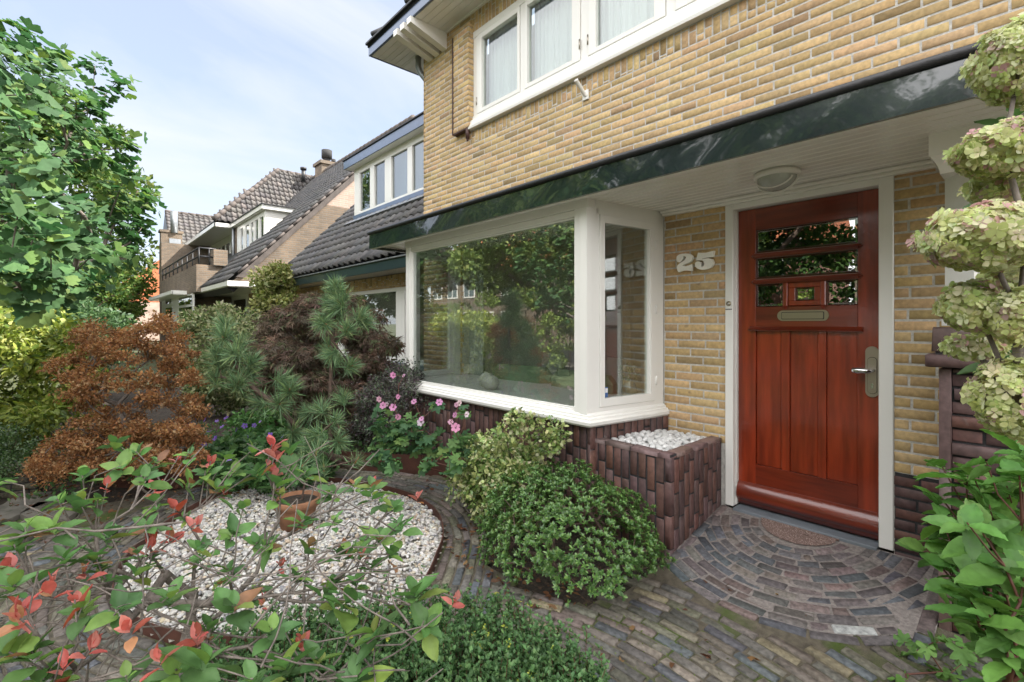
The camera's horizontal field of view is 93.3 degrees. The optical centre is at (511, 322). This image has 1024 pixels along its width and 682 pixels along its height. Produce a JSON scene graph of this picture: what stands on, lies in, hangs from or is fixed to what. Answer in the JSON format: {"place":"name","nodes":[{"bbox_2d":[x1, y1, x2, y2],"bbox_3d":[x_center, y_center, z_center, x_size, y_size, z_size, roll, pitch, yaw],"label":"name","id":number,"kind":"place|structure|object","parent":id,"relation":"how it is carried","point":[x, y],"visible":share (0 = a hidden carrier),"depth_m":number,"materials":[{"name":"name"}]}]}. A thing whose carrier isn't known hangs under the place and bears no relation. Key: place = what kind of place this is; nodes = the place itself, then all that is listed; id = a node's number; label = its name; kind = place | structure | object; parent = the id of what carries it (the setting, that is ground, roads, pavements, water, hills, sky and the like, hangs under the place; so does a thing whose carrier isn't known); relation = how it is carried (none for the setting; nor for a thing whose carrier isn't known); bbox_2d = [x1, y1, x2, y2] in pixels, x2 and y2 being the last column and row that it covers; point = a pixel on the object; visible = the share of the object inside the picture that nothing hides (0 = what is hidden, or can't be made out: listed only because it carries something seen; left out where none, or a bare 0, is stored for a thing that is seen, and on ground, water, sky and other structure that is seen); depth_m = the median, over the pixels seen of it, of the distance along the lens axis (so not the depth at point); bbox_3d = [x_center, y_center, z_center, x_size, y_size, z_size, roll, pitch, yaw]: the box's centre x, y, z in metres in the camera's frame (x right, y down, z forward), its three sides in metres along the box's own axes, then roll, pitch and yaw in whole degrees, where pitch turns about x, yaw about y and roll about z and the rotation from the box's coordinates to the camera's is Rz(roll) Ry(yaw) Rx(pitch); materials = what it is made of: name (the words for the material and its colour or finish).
{"place":"outdoors","nodes":[
{"label":"outdoors","id":0,"kind":"place"},
{"bbox_2d":[0,422,200,470],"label":"garden soil bank","id":1,"kind":"structure","parent":0,"point":[182,447],"depth_m":5.51,"materials":[{"name":"brown soil"}]},
{"bbox_2d":[15,309,215,490],"bbox_3d":[-3.450,0.676,4.244,2.111,1.587,1.163,0,0,14],"label":"brown maple","id":2,"kind":"object","parent":1,"relation":"on","point":[170,432],"visible":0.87,"depth_m":4.18,"materials":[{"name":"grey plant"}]},
{"bbox_2d":[0,340,235,398],"bbox_3d":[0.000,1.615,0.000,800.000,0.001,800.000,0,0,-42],"label":"ground","id":3,"kind":"structure","parent":0,"point":[153,365],"depth_m":16.68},
{"bbox_2d":[0,124,40,264],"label":"tree","id":4,"kind":"object","parent":3,"relation":"on","point":[3,145],"visible":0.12,"depth_m":12.63,"materials":[{"name":"green plant"}]},
{"bbox_2d":[23,205,60,299],"bbox_3d":[-19.477,-1.830,17.447,5.130,6.987,6.109,0,0,-42],"label":"tree","id":5,"kind":"object","parent":3,"relation":"on","point":[50,215],"depth_m":18.14,"materials":[{"name":"green plant"}]},
{"bbox_2d":[2,240,139,322],"bbox_3d":[-17.098,-0.837,18.513,4.423,5.000,3.948,0,0,-42],"label":"tree","id":6,"kind":"object","parent":3,"relation":"on","point":[120,291],"visible":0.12,"depth_m":18.55,"materials":[{"name":"green plant"}]},
{"bbox_2d":[0,74,163,296],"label":"tree","id":7,"kind":"object","parent":3,"relation":"on","point":[91,177],"visible":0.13,"depth_m":22.17,"materials":[{"name":"green plant"}]},
{"bbox_2d":[99,254,158,320],"bbox_3d":[-22.054,-1.303,26.203,4.924,5.931,5.393,0,0,-42],"label":"tree","id":8,"kind":"object","parent":3,"relation":"on","point":[135,309],"visible":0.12,"depth_m":26.67,"materials":[{"name":"green plant"}]},
{"bbox_2d":[158,210,213,354],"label":"street house","id":9,"kind":"structure","parent":3,"relation":"on","point":[181,227],"depth_m":29.92,"materials":[{"name":"grey tile"}]},
{"bbox_2d":[149,115,414,365],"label":"gabled house","id":10,"kind":"structure","parent":3,"relation":"on","point":[278,214],"depth_m":16.82,"materials":[{"name":"beige brick"}]},
{"bbox_2d":[166,307,171,322],"bbox_3d":[-14.248,-0.198,20.076,0.010,0.852,1.852,0,0,-42],"label":"window","id":11,"kind":"structure","parent":10,"relation":"in","point":[170,308],"depth_m":19.89,"materials":[{"name":"glass"}]},
{"bbox_2d":[179,295,191,305],"bbox_3d":[-11.547,-0.776,17.076,0.010,0.290,2.674,0,0,-42],"label":"window","id":12,"kind":"structure","parent":10,"relation":"in","point":[185,300],"depth_m":16.97,"materials":[{"name":"clear glass"}]},
{"bbox_2d":[179,306,191,326],"bbox_3d":[-11.547,-0.177,17.076,0.010,0.732,2.674,0,0,-42],"label":"window","id":13,"kind":"structure","parent":10,"relation":"in","point":[180,309],"depth_m":17.05,"materials":[{"name":"clear glass"}]},
{"bbox_2d":[162,293,261,321],"bbox_3d":[-11.326,-0.527,17.929,1.440,1.515,11.817,0,0,-42],"label":"window frame","id":14,"kind":"structure","parent":10,"relation":"in","point":[174,303],"depth_m":18.09,"materials":[{"name":"white paint"}]},
{"bbox_2d":[234,299,245,321],"bbox_3d":[-9.530,-0.358,16.913,0.010,0.886,1.589,0,0,-42],"label":"window","id":15,"kind":"structure","parent":10,"relation":"in","point":[241,303],"depth_m":16.69,"materials":[{"name":"black glass"}]},
{"bbox_2d":[594,436,721,556],"bbox_3d":[1.023,1.224,3.548,0.718,0.786,0.723,0,0,-42],"label":"brick planter","id":16,"kind":"object","parent":3,"relation":"on","point":[679,487],"visible":0.62,"depth_m":3.23,"materials":[{"name":"brick"}]},
{"bbox_2d":[365,0,1023,560],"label":"brick house","id":17,"kind":"structure","parent":3,"relation":"on","point":[799,376],"depth_m":3.47,"materials":[{"name":"brick"}]},
{"bbox_2d":[469,249,483,374],"bbox_3d":[-0.488,0.205,5.953,0.056,2.180,0.401,0,0,-42],"label":"curtain","id":18,"kind":"object","parent":17,"relation":"hanging from","point":[476,308],"visible":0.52,"depth_m":5.90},
{"bbox_2d":[482,373,498,389],"bbox_3d":[-0.205,0.560,4.606,0.170,0.150,0.170,0,0,-42],"label":"vase","id":19,"kind":"object","parent":17,"relation":"on","point":[490,381],"visible":1,"depth_m":4.55,"materials":[{"name":"white ceramic"}]},
{"bbox_2d":[489,7,531,103],"bbox_3d":[-0.035,-2.885,5.540,0.050,1.400,0.721,0,0,-42],"label":"curtain","id":20,"kind":"object","parent":17,"relation":"hanging from","point":[502,61],"visible":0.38,"depth_m":5.61,"materials":[{"name":"white fabric"}]},
{"bbox_2d":[492,364,552,383],"bbox_3d":[0.333,0.895,5.608,1.040,0.840,0.900,0,0,42],"label":"sofa","id":21,"kind":"object","parent":17,"relation":"on","point":[530,374],"visible":0.11,"depth_m":5.23,"materials":[{"name":"green fabric"}]},
{"bbox_2d":[541,352,566,374],"bbox_3d":[0.469,0.525,5.428,0.120,0.380,0.360,0,0,-42],"label":"cushion","id":22,"kind":"object","parent":21,"relation":"on","point":[552,362],"visible":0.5,"depth_m":5.37,"materials":[{"name":"fabric"}]},
{"bbox_2d":[400,198,669,427],"bbox_3d":[0.038,-0.085,4.724,1.062,1.650,2.940,0,0,-42],"label":"bay window","id":23,"kind":"structure","parent":17,"relation":"in","point":[589,405],"depth_m":3.81,"materials":[{"name":"white paint"}]},
{"bbox_2d":[535,0,571,78],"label":"curtain","id":24,"kind":"object","parent":17,"relation":"hanging from","point":[553,34],"visible":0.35,"depth_m":5.03,"materials":[{"name":"white fabric"}]},
{"bbox_2d":[574,78,588,100],"bbox_3d":[0.626,-2.132,4.412,0.157,0.157,0.070,0,0,-42],"label":"flag holder","id":25,"kind":"object","parent":17,"relation":"attached to","point":[585,94],"visible":1,"depth_m":4.43,"materials":[{"name":"white paint"}]},
{"bbox_2d":[468,0,740,131],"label":"upper window","id":26,"kind":"structure","parent":17,"relation":"in","point":[670,16],"depth_m":4.55,"materials":[{"name":"white paint"}]},
{"bbox_2d":[551,369,663,402],"bbox_3d":[0.958,0.895,4.840,0.900,0.840,1.040,0,0,-35],"label":"sofa","id":27,"kind":"object","parent":17,"relation":"on","point":[562,378],"visible":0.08,"depth_m":4.67,"materials":[{"name":"green fabric"}]},
{"bbox_2d":[605,355,629,392],"bbox_3d":[0.999,0.525,4.869,0.120,0.380,0.360,0,0,-42],"label":"cushion","id":28,"kind":"object","parent":27,"relation":"on","point":[612,365],"visible":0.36,"depth_m":4.77,"materials":[{"name":"beige fabric"}]},
{"bbox_2d":[599,0,653,44],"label":"curtain","id":29,"kind":"object","parent":17,"relation":"hanging from","point":[617,17],"visible":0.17,"depth_m":4.42,"materials":[{"name":"white fabric"}]},
{"bbox_2d":[617,362,640,392],"bbox_3d":[0.980,0.479,4.066,0.197,0.302,0.191,0,0,24],"label":"flower vase","id":30,"kind":"object","parent":17,"relation":"on","point":[629,376],"visible":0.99,"depth_m":4.06,"materials":[{"name":"green plant"}]},
{"bbox_2d":[676,251,715,271],"bbox_3d":[1.388,-0.461,3.658,0.026,0.140,0.300,0,0,-42],"label":"house number","id":31,"kind":"object","parent":17,"relation":"attached to","point":[709,263],"visible":1,"depth_m":3.64,"materials":[{"name":"white metal"}]},
{"bbox_2d":[754,166,801,193],"bbox_3d":[1.558,-0.823,2.843,0.248,0.124,0.248,0,0,-42],"label":"ceiling light","id":32,"kind":"object","parent":17,"relation":"attached to","point":[773,180],"visible":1,"depth_m":2.77,"materials":[{"name":"white glass"}]},
{"bbox_2d":[736,188,878,539],"bbox_3d":[1.952,0.248,3.222,0.267,2.102,0.832,0,0,-42],"label":"front door","id":33,"kind":"structure","parent":17,"relation":"in","point":[809,269],"depth_m":3.18,"materials":[{"name":"brown wood"}]},
{"bbox_2d":[925,327,1020,636],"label":"brick pier","id":34,"kind":"structure","parent":3,"relation":"on","point":[964,438],"depth_m":2.23,"materials":[{"name":"brown brick"}]},
{"bbox_2d":[929,114,1023,325],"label":"porch column","id":35,"kind":"structure","parent":34,"relation":"on","point":[940,142],"depth_m":2.27,"materials":[{"name":"white paint"}]},
{"bbox_2d":[119,260,159,340],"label":"orange roofed house","id":36,"kind":"structure","parent":0,"point":[155,305],"depth_m":40.53,"materials":[{"name":"tile"}]},
{"bbox_2d":[191,416,341,494],"bbox_3d":[-2.298,1.208,4.659,1.338,0.716,1.776,0,0,-42],"label":"geranium","id":37,"kind":"object","parent":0,"point":[237,440],"visible":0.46,"depth_m":4.46,"materials":[{"name":"green plant"}]},
{"bbox_2d":[0,0,534,294],"label":"sky","id":38,"kind":"structure","parent":0,"point":[230,93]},
{"bbox_2d":[200,309,350,469],"bbox_3d":[-2.074,0.651,4.230,1.296,1.607,0.730,0,0,-20],"label":"pine","id":39,"kind":"object","parent":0,"point":[236,348],"visible":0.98,"depth_m":4.14,"materials":[{"name":"green plant"}]},
{"bbox_2d":[188,412,409,453],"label":"garden soil bank","id":40,"kind":"structure","parent":0,"point":[219,418],"depth_m":6.45,"materials":[{"name":"brown soil"}]},
{"bbox_2d":[221,403,299,437],"bbox_3d":[-2.837,1.165,5.560,0.856,0.584,0.898,0,0,-20],"label":"green perennial","id":41,"kind":"object","parent":40,"relation":"on","point":[237,421],"visible":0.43,"depth_m":5.41,"materials":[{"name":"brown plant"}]},
{"bbox_2d":[288,111,423,391],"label":"neighbour house","id":42,"kind":"structure","parent":0,"point":[387,169],"depth_m":10.35,"materials":[{"name":"grey tile"}]},
{"bbox_2d":[338,285,423,370],"bbox_3d":[-2.513,0.080,9.075,0.150,1.390,3.850,0,0,-42],"label":"window","id":43,"kind":"structure","parent":42,"relation":"in","point":[401,291],"depth_m":8.42,"materials":[{"name":"white paint"}]},
{"bbox_2d":[0,386,959,634],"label":"garden soil","id":44,"kind":"structure","parent":0,"point":[533,586],"depth_m":3.32,"materials":[{"name":"brown soil"}]},
{"bbox_2d":[0,462,44,497],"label":"brick wall","id":45,"kind":"structure","parent":44,"relation":"on","point":[25,482],"depth_m":4.35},
{"bbox_2d":[0,492,52,525],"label":"stepping stone","id":46,"kind":"object","parent":44,"relation":"on","point":[11,513],"visible":0.62,"depth_m":3.93,"materials":[{"name":"grey stone"}]},
{"bbox_2d":[0,422,54,497],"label":"green shrub","id":47,"kind":"object","parent":44,"relation":"on","point":[10,454],"visible":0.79,"depth_m":4.47,"materials":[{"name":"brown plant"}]},
{"bbox_2d":[0,306,109,455],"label":"climbing shrub","id":48,"kind":"object","parent":44,"relation":"on","point":[24,353],"visible":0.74,"depth_m":5.37,"materials":[{"name":"yellow plant"}]},
{"bbox_2d":[0,16,167,328],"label":"ginkgo tree","id":49,"kind":"object","parent":44,"relation":"on","point":[42,277],"visible":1,"depth_m":2.78,"materials":[{"name":"green plant"}]},
{"bbox_2d":[45,296,143,385],"bbox_3d":[-8.049,0.446,8.932,1.942,2.262,2.738,0,0,-64],"label":"green shrub","id":50,"kind":"object","parent":44,"relation":"on","point":[117,321],"visible":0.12,"depth_m":8.90,"materials":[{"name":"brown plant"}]},
{"bbox_2d":[90,458,279,489],"bbox_3d":[-3.145,1.485,4.692,1.815,0.201,0.420,0,0,-14],"label":"steel edging","id":51,"kind":"object","parent":44,"relation":"on","point":[125,482],"visible":0.06,"depth_m":4.52,"materials":[{"name":"metal"}]},
{"bbox_2d":[1,413,387,506],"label":"ground cover","id":52,"kind":"object","parent":44,"relation":"on","point":[52,484],"visible":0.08,"depth_m":4.32,"materials":[{"name":"green plant"}]},
{"bbox_2d":[171,300,277,415],"bbox_3d":[-4.528,0.584,7.605,1.558,1.882,2.065,0,0,-42],"label":"variegated shrub","id":53,"kind":"object","parent":44,"relation":"on","point":[220,398],"visible":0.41,"depth_m":7.32,"materials":[{"name":"green plant"}]},
{"bbox_2d":[243,259,300,335],"bbox_3d":[-5.503,0.028,11.172,1.277,2.990,1.144,0,0,34],"label":"shrub","id":54,"kind":"object","parent":44,"relation":"on","point":[275,286],"visible":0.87,"depth_m":11.00,"materials":[{"name":"green plant"}]},
{"bbox_2d":[241,290,406,440],"bbox_3d":[-2.446,0.547,6.321,1.984,1.945,2.774,0,0,-42],"label":"purple maple","id":55,"kind":"object","parent":44,"relation":"on","point":[297,354],"visible":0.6,"depth_m":5.80,"materials":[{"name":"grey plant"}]},
{"bbox_2d":[292,270,381,467],"bbox_3d":[-1.555,0.484,4.266,0.794,1.939,0.939,0,0,-13],"label":"pine","id":56,"kind":"object","parent":44,"relation":"on","point":[335,301],"visible":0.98,"depth_m":4.21,"materials":[{"name":"green plant"}]},
{"bbox_2d":[235,448,463,478],"bbox_3d":[-1.605,1.434,4.876,3.018,0.302,0.277,0,0,16],"label":"steel edging","id":57,"kind":"object","parent":44,"relation":"on","point":[409,465],"visible":0.12,"depth_m":4.86,"materials":[{"name":"grey metal"}]},
{"bbox_2d":[342,356,431,454],"bbox_3d":[-1.299,0.933,5.365,0.957,1.167,1.358,0,0,-42],"label":"dark shrub","id":58,"kind":"object","parent":44,"relation":"on","point":[357,425],"visible":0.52,"depth_m":5.16,"materials":[{"name":"purple plant"}]},
{"bbox_2d":[0,475,806,667],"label":"fallen leaves","id":59,"kind":"object","parent":44,"relation":"on","point":[671,664],"visible":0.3,"depth_m":3.12,"materials":[{"name":"brown plant"}]},
{"bbox_2d":[365,372,478,477],"bbox_3d":[-0.770,0.942,3.913,0.796,0.999,1.336,0,0,-24],"label":"anemone","id":60,"kind":"object","parent":44,"relation":"on","point":[397,437],"visible":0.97,"depth_m":3.96,"materials":[{"name":"green plant"}]},
{"bbox_2d":[444,406,572,535],"bbox_3d":[-0.101,1.114,3.686,0.715,1.034,1.109,0,0,-42],"label":"euonymus","id":61,"kind":"object","parent":44,"relation":"on","point":[480,477],"visible":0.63,"depth_m":3.48,"materials":[{"name":"green plant"}]},
{"bbox_2d":[474,457,677,607],"bbox_3d":[0.285,1.217,3.021,1.042,0.675,1.353,0,0,-42],"label":"azalea","id":62,"kind":"object","parent":44,"relation":"on","point":[549,565],"visible":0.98,"depth_m":2.78,"materials":[{"name":"green plant"}]},
{"bbox_2d":[887,628,984,681],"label":"geranium","id":63,"kind":"object","parent":44,"relation":"on","point":[964,656],"visible":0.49,"depth_m":2.03,"materials":[{"name":"green plant"}]},
{"bbox_2d":[478,371,487,386],"bbox_3d":[-0.258,0.560,4.800,0.150,0.150,0.150,0,0,-42],"label":"vase","id":64,"kind":"object","parent":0,"point":[483,375],"visible":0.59,"depth_m":4.76,"materials":[{"name":"white ceramic"}]},
{"bbox_2d":[483,352,484,372],"bbox_3d":[-0.304,0.475,5.270,0.060,0.320,0.060,0,0,-42],"label":"candlestick","id":65,"kind":"object","parent":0,"point":[483,362],"visible":0.42,"depth_m":5.26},
{"bbox_2d":[0,468,992,681],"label":"paving","id":66,"kind":"structure","parent":0,"point":[831,658],"depth_m":2.51,"materials":[{"name":"brick"}]},
{"bbox_2d":[0,525,34,550],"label":"stepping stone","id":67,"kind":"object","parent":66,"relation":"on","point":[12,530],"visible":0.19,"depth_m":3.44,"materials":[{"name":"grey stone"}]},
{"bbox_2d":[20,501,78,522],"bbox_3d":[-3.690,1.524,3.851,0.614,0.062,0.289,0,0,26],"label":"stepping stone","id":68,"kind":"object","parent":66,"relation":"on","point":[72,515],"visible":0.45,"depth_m":3.80,"materials":[{"name":"grey stone"}]},
{"bbox_2d":[0,434,464,681],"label":"photinia","id":69,"kind":"object","parent":66,"relation":"on","point":[198,664],"visible":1,"depth_m":1.33,"materials":[{"name":"green plant"}]},
{"bbox_2d":[112,477,443,651],"bbox_3d":[-1.532,1.517,3.406,1.989,0.115,2.618,0,0,-42],"label":"steel edging","id":70,"kind":"object","parent":66,"relation":"on","point":[175,635],"visible":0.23,"depth_m":3.14,"materials":[{"name":"metal"}]},
{"bbox_2d":[114,481,447,641],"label":"white gravel","id":71,"kind":"structure","parent":66,"relation":"on","point":[330,539],"depth_m":3.18,"materials":[{"name":"white gravel"}]},
{"bbox_2d":[273,490,319,531],"bbox_3d":[-1.565,1.387,3.521,0.324,0.235,0.324,0,0,-42],"label":"flower pot","id":72,"kind":"object","parent":71,"relation":"on","point":[290,498],"visible":0.59,"depth_m":3.44,"materials":[{"name":"ceramic"}]},
{"bbox_2d":[275,438,372,500],"bbox_3d":[-1.402,1.073,3.560,0.737,0.479,0.301,0,0,-17],"label":"pine","id":73,"kind":"object","parent":72,"relation":"on","point":[323,467],"visible":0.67,"depth_m":3.54,"materials":[{"name":"green plant"}]},
{"bbox_2d":[204,565,609,681],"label":"hebe","id":74,"kind":"object","parent":66,"relation":"on","point":[479,663],"visible":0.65,"depth_m":1.94,"materials":[{"name":"green plant"}]},
{"bbox_2d":[139,475,985,676],"bbox_3d":[-0.114,1.482,2.576,2.710,0.132,5.195,0,0,-42],"label":"moss","id":75,"kind":"object","parent":66,"relation":"on","point":[601,648],"visible":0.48,"depth_m":2.34,"materials":[{"name":"green plant"}]},
{"bbox_2d":[760,517,838,545],"bbox_3d":[1.786,1.336,3.061,0.190,0.038,0.450,0,0,-42],"label":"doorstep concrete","id":76,"kind":"object","parent":66,"relation":"on","point":[790,533],"visible":1,"depth_m":3.05,"materials":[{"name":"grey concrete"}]},
{"bbox_2d":[666,505,938,637],"bbox_3d":[1.600,1.411,2.752,0.899,0.175,1.250,0,0,-42],"label":"doorstep grout","id":77,"kind":"object","parent":66,"relation":"on","point":[906,618],"visible":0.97,"depth_m":2.63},
{"bbox_2d":[733,503,880,550],"bbox_3d":[1.910,1.342,3.180,0.185,0.066,0.830,0,0,-42],"label":"doorstep sill","id":78,"kind":"structure","parent":66,"relation":"on","point":[857,540],"depth_m":3.10,"materials":[{"name":"grey stone"}]},
{"bbox_2d":[895,429,1023,681],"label":"broadleaf shrub","id":79,"kind":"object","parent":66,"relation":"on","point":[982,550],"visible":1,"depth_m":1.39,"materials":[{"name":"green plant"}]},
{"bbox_2d":[905,12,1023,444],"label":"hydrangea","id":80,"kind":"object","parent":66,"relation":"on","point":[982,232],"visible":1,"depth_m":1.02,"materials":[{"name":"green plant"}]}
]}

